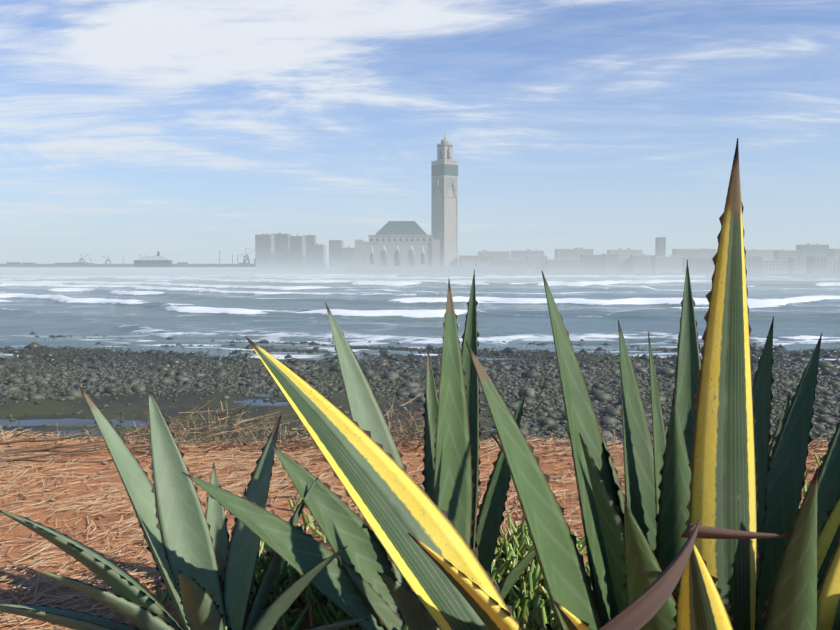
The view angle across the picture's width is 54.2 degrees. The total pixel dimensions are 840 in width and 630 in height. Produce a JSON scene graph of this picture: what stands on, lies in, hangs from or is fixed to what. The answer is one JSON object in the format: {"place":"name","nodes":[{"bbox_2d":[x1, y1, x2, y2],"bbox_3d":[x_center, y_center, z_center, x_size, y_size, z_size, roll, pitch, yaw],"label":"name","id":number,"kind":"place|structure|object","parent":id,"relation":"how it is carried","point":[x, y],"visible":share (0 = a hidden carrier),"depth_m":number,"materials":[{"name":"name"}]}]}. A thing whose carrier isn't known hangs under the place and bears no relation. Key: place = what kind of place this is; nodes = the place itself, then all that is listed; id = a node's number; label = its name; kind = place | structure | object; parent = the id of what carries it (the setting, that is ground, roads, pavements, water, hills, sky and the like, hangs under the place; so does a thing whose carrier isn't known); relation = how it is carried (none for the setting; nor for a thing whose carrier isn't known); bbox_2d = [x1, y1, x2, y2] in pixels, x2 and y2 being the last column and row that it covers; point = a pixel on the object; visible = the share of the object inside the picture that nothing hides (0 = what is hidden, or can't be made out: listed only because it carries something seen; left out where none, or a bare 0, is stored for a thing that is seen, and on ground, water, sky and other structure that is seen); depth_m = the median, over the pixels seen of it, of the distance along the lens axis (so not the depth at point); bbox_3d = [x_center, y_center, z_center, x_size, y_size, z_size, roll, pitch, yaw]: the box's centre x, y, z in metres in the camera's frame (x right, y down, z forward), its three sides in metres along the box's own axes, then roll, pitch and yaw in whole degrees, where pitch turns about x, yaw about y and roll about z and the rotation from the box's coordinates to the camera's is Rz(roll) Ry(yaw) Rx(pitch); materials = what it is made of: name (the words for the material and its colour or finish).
{"place":"outdoors","nodes":[
{"label":"outdoors","id":0,"kind":"place"},
{"bbox_2d":[0,263,458,274],"bbox_3d":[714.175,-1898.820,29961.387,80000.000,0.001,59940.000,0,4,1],"label":"sea","id":1,"kind":"structure","parent":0,"point":[93,270],"depth_m":1704.60,"materials":[{"name":"liquid"}]},
{"bbox_2d":[0,259,255,266],"bbox_3d":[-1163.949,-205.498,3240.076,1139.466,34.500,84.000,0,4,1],"label":"harbour breakwater","id":2,"kind":"object","parent":1,"relation":"on","point":[81,264],"visible":0.75,"depth_m":3214.96,"materials":[{"name":"grey"}]},
{"bbox_2d":[78,248,252,263],"bbox_3d":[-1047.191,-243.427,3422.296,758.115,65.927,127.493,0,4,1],"label":"harbor cranes","id":3,"kind":"object","parent":2,"relation":"on","point":[247,258],"visible":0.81,"depth_m":3419.42,"materials":[{"name":"grey metal"}]},
{"bbox_2d":[134,251,171,266],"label":"harbour ferry","id":4,"kind":"object","parent":1,"relation":"on","point":[158,260],"visible":1,"depth_m":3147.14,"materials":[{"name":"grey metal"}]},
{"bbox_2d":[0,434,827,629],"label":"bluff ground","id":5,"kind":"structure","parent":0,"point":[16,551],"depth_m":5.43,"materials":[{"name":"soil"}]},
{"bbox_2d":[0,435,107,462],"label":"dead branches","id":6,"kind":"object","parent":5,"relation":"on","point":[10,452],"visible":0.88,"depth_m":6.82,"materials":[{"name":"brown"}]},
{"bbox_2d":[0,386,369,629],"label":"agave","id":7,"kind":"object","parent":5,"relation":"on","point":[205,568],"visible":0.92,"depth_m":3.30,"materials":[{"name":"green plant"}]},
{"bbox_2d":[182,269,535,629],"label":"agave","id":8,"kind":"object","parent":5,"relation":"on","point":[360,576],"visible":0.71,"depth_m":3.43,"materials":[{"name":"green plant"}]},
{"bbox_2d":[0,432,815,629],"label":"ground debris","id":9,"kind":"object","parent":5,"relation":"on","point":[154,582],"visible":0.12,"depth_m":5.68,"materials":[{"name":"brown plant"}]},
{"bbox_2d":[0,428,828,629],"bbox_3d":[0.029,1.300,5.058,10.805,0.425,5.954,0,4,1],"label":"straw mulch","id":10,"kind":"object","parent":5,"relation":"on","point":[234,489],"visible":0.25,"depth_m":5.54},
{"bbox_2d":[0,393,833,457],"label":"brush pile","id":11,"kind":"object","parent":5,"relation":"on","point":[304,443],"visible":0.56,"depth_m":7.18,"materials":[{"name":"brown plant"}]},
{"bbox_2d":[155,453,821,629],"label":"grass","id":12,"kind":"structure","parent":5,"relation":"on","point":[527,599],"depth_m":3.64,"materials":[{"name":"green plant"}]},
{"bbox_2d":[245,138,839,629],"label":"variegated agave","id":13,"kind":"object","parent":5,"relation":"on","point":[703,522],"visible":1,"depth_m":2.27,"materials":[{"name":"green plant"}]},
{"bbox_2d":[0,274,839,360],"bbox_3d":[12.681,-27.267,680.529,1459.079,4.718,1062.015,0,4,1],"label":"sea","id":14,"kind":"structure","parent":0,"point":[407,311],"depth_m":289.75,"materials":[{"name":"liquid"}]},
{"bbox_2d":[0,331,839,444],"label":"rocky beach","id":15,"kind":"structure","parent":0,"point":[170,375],"depth_m":124.35,"materials":[{"name":"grey stone"}]},
{"bbox_2d":[0,347,839,443],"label":"tidal flat","id":16,"kind":"structure","parent":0,"point":[48,409],"depth_m":95.42,"materials":[{"name":"grey stone"}]},
{"bbox_2d":[0,0,839,262],"label":"sky","id":17,"kind":"structure","parent":0,"point":[189,131],"materials":[{"name":"blue"}]},
{"bbox_2d":[345,259,512,274],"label":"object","id":18,"kind":"structure","parent":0,"point":[468,265],"depth_m":1220.36,"materials":[{"name":"concrete"}]},
{"bbox_2d":[355,221,439,265],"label":"mosque","id":19,"kind":"structure","parent":18,"relation":"on","point":[403,236],"depth_m":1241.73,"materials":[{"name":"stone"}]},
{"bbox_2d":[431,135,457,268],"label":"minaret","id":20,"kind":"object","parent":18,"relation":"on","point":[444,205],"visible":1,"depth_m":1264.57,"materials":[{"name":"stone"}]},
{"bbox_2d":[186,267,839,278],"bbox_3d":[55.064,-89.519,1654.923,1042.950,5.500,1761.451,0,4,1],"label":"seawall","id":21,"kind":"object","parent":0,"point":[803,276],"depth_m":1157.67,"materials":[{"name":"concrete"}]},
{"bbox_2d":[255,233,354,268],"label":"apartment buildings","id":22,"kind":"structure","parent":21,"relation":"on","point":[281,251],"depth_m":1545.23,"materials":[{"name":"grey concrete"}]},
{"bbox_2d":[459,237,839,273],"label":"city skyline","id":23,"kind":"structure","parent":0,"point":[808,258],"depth_m":1172.07,"materials":[{"name":"grey concrete"}]}
]}

